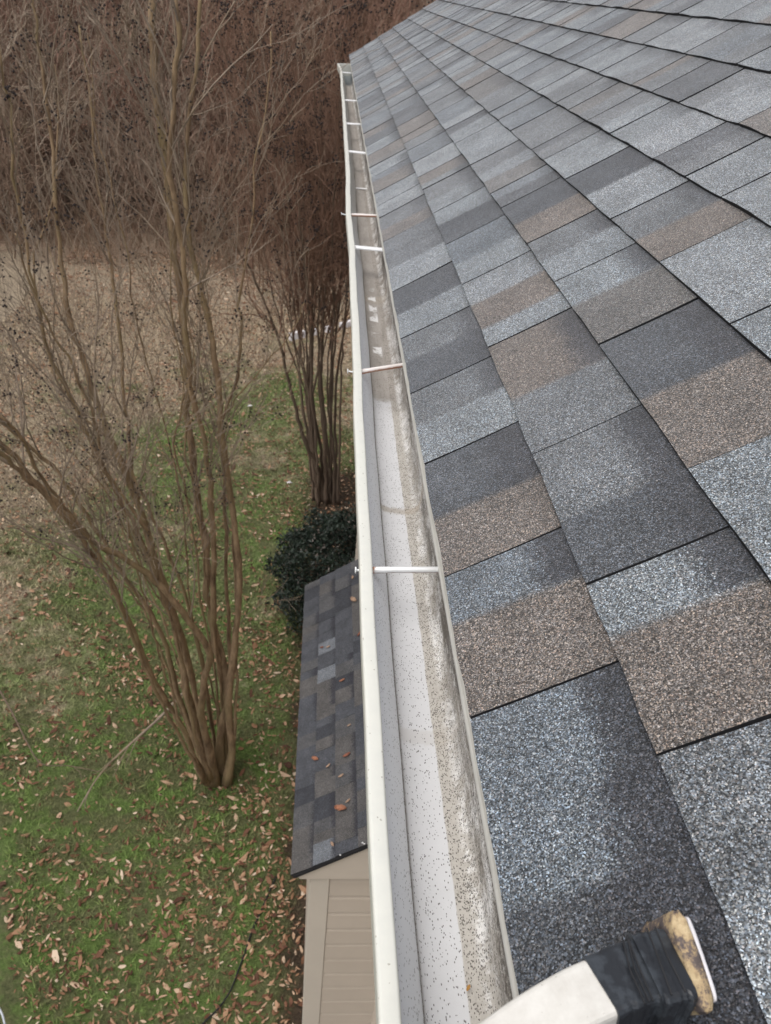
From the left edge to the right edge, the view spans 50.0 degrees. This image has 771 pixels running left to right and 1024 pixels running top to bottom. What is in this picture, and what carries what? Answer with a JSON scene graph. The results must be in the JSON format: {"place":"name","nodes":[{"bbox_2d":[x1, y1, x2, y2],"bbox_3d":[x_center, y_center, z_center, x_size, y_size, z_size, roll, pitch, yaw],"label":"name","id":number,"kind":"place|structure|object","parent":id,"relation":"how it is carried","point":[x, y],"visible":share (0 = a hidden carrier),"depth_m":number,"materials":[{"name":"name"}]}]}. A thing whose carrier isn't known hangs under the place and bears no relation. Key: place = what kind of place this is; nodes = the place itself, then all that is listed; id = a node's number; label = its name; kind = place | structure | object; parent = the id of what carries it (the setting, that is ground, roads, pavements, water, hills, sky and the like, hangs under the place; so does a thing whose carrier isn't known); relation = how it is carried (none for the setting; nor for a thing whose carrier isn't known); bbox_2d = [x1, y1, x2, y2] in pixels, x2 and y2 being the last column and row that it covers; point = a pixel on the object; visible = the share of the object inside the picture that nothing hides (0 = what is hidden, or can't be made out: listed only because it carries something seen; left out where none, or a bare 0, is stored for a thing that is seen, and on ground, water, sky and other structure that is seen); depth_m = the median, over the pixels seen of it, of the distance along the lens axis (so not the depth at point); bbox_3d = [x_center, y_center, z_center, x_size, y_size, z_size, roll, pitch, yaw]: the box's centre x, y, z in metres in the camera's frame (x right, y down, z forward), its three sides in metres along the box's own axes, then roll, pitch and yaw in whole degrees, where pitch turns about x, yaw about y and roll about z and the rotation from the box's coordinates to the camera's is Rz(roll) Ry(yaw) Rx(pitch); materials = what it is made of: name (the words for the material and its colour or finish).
{"place":"outdoors","nodes":[
{"label":"outdoors","id":0,"kind":"place"},
{"bbox_2d":[0,224,355,1023],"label":"lawn","id":1,"kind":"structure","parent":0,"point":[14,1010],"depth_m":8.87,"materials":[{"name":"green plant"}]},
{"bbox_2d":[0,1008,5,1023],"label":"garden hoop","id":2,"kind":"object","parent":1,"relation":"on","point":[2,1016],"visible":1,"depth_m":6.11,"materials":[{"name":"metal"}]},
{"bbox_2d":[0,690,99,790],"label":"fallen branch","id":3,"kind":"object","parent":1,"relation":"on","point":[1,693],"visible":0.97,"depth_m":8.45,"materials":[{"name":"brown wood"}]},
{"bbox_2d":[0,0,346,250],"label":"underbrush","id":4,"kind":"object","parent":1,"relation":"on","point":[77,150],"visible":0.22,"depth_m":23.86,"materials":[{"name":"brown plant"}]},
{"bbox_2d":[0,174,348,278],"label":"underbrush","id":5,"kind":"object","parent":1,"relation":"on","point":[86,235],"visible":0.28,"depth_m":22.76,"materials":[{"name":"brown plant"}]},
{"bbox_2d":[0,249,355,1023],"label":"fallen leaves","id":6,"kind":"object","parent":1,"relation":"on","point":[158,901],"depth_m":8.44,"materials":[{"name":"brown plant"}]},
{"bbox_2d":[0,0,377,788],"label":"bare tree","id":7,"kind":"object","parent":1,"relation":"on","point":[214,760],"visible":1,"depth_m":6.12,"materials":[{"name":"brown plant"}]},
{"bbox_2d":[202,874,276,1023],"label":"cable","id":8,"kind":"object","parent":1,"relation":"on","point":[217,1009],"visible":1,"depth_m":6.89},
{"bbox_2d":[289,331,297,340],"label":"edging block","id":9,"kind":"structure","parent":1,"relation":"on","point":[295,336],"depth_m":18.69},
{"bbox_2d":[163,0,434,505],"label":"bare tree","id":10,"kind":"object","parent":1,"relation":"on","point":[325,484],"visible":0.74,"depth_m":10.27,"materials":[{"name":"brown plant"}]},
{"bbox_2d":[262,501,356,643],"bbox_3d":[-0.556,0.743,10.426,2.047,1.463,2.784,2,33,-5],"label":"evergreen shrub","id":11,"kind":"object","parent":1,"relation":"on","point":[336,526],"visible":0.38,"depth_m":10.20,"materials":[{"name":"green plant"}]},
{"bbox_2d":[291,559,374,1023],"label":"lean to","id":12,"kind":"object","parent":1,"relation":"on","point":[338,986],"visible":0.71,"depth_m":5.04,"materials":[{"name":"grey"}]},
{"bbox_2d":[334,804,345,810],"bbox_3d":[-0.252,1.655,4.625,0.084,0.018,0.040,-10,38,37],"label":"fallen leaf","id":13,"kind":"object","parent":12,"relation":"on","point":[340,807],"visible":1,"depth_m":4.63,"materials":[{"name":"orange plant"}]},
{"bbox_2d":[349,0,770,1023],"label":"house","id":14,"kind":"structure","parent":1,"relation":"on","point":[573,202],"depth_m":1.01,"materials":[{"name":"grey"}]},
{"bbox_2d":[337,63,518,1023],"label":"rain gutter","id":15,"kind":"object","parent":14,"relation":"attached to","point":[440,942],"visible":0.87,"depth_m":0.87,"materials":[{"name":"white metal"}]},
{"bbox_2d":[479,910,716,1023],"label":"ladder arm","id":16,"kind":"object","parent":14,"relation":"on","point":[655,971],"visible":1,"depth_m":0.47},
{"bbox_2d":[0,0,416,243],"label":"hillside","id":17,"kind":"structure","parent":0,"point":[61,217],"depth_m":26.53,"materials":[{"name":"brown plant"}]},
{"bbox_2d":[0,1,84,217],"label":"woodland tree","id":18,"kind":"object","parent":17,"relation":"on","point":[21,68],"visible":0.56,"depth_m":22.96,"materials":[{"name":"grey wood"}]},
{"bbox_2d":[8,0,85,97],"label":"woodland tree","id":19,"kind":"object","parent":17,"relation":"on","point":[52,25],"visible":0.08,"depth_m":29.48,"materials":[{"name":"brown plant"}]},
{"bbox_2d":[12,0,120,80],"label":"woodland tree","id":20,"kind":"object","parent":17,"relation":"on","point":[64,31],"visible":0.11,"depth_m":28.52,"materials":[{"name":"brown wood"}]},
{"bbox_2d":[17,0,199,171],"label":"woodland tree","id":21,"kind":"object","parent":17,"relation":"on","point":[97,34],"visible":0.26,"depth_m":26.26,"materials":[{"name":"brown wood"}]},
{"bbox_2d":[49,0,202,200],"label":"woodland tree","id":22,"kind":"object","parent":17,"relation":"on","point":[128,65],"visible":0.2,"depth_m":24.88,"materials":[{"name":"brown wood"}]},
{"bbox_2d":[156,0,226,100],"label":"woodland tree","id":23,"kind":"object","parent":17,"relation":"on","point":[172,23],"visible":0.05,"depth_m":29.35,"materials":[{"name":"brown wood"}]},
{"bbox_2d":[91,0,314,203],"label":"woodland tree","id":24,"kind":"object","parent":17,"relation":"on","point":[167,43],"visible":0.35,"depth_m":24.42,"materials":[{"name":"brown wood"}]},
{"bbox_2d":[140,0,266,136],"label":"woodland tree","id":25,"kind":"object","parent":17,"relation":"on","point":[194,25],"visible":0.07,"depth_m":27.97,"materials":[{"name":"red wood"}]},
{"bbox_2d":[181,1,240,60],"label":"woodland tree","id":26,"kind":"object","parent":17,"relation":"on","point":[202,21],"visible":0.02,"depth_m":29.29,"materials":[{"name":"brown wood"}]},
{"bbox_2d":[0,0,433,234],"bbox_3d":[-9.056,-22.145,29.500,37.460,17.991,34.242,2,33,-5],"label":"underbrush","id":27,"kind":"object","parent":17,"relation":"on","point":[11,7],"visible":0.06,"depth_m":24.83,"materials":[{"name":"brown plant"}]},
{"bbox_2d":[193,0,331,164],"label":"woodland tree","id":28,"kind":"object","parent":17,"relation":"on","point":[259,52],"visible":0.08,"depth_m":25.93,"materials":[{"name":"brown plant"}]},
{"bbox_2d":[208,0,339,140],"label":"woodland tree","id":29,"kind":"object","parent":17,"relation":"on","point":[292,34],"visible":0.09,"depth_m":26.39,"materials":[{"name":"grey wood"}]},
{"bbox_2d":[257,1,337,104],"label":"woodland tree","id":30,"kind":"object","parent":17,"relation":"on","point":[284,24],"visible":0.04,"depth_m":29.10,"materials":[{"name":"grey wood"}]},
{"bbox_2d":[293,0,347,94],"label":"woodland tree","id":31,"kind":"object","parent":17,"relation":"on","point":[323,23],"visible":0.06,"depth_m":28.03,"materials":[{"name":"brown plant"}]},
{"bbox_2d":[315,1,374,61],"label":"woodland tree","id":32,"kind":"object","parent":17,"relation":"on","point":[352,23],"visible":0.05,"depth_m":30.59,"materials":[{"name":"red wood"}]},
{"bbox_2d":[364,0,408,42],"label":"woodland tree","id":33,"kind":"object","parent":17,"relation":"on","point":[396,5],"visible":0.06,"depth_m":25.10,"materials":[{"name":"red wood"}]},
{"bbox_2d":[367,0,429,39],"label":"woodland tree","id":34,"kind":"object","parent":17,"relation":"on","point":[397,13],"visible":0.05,"depth_m":27.85,"materials":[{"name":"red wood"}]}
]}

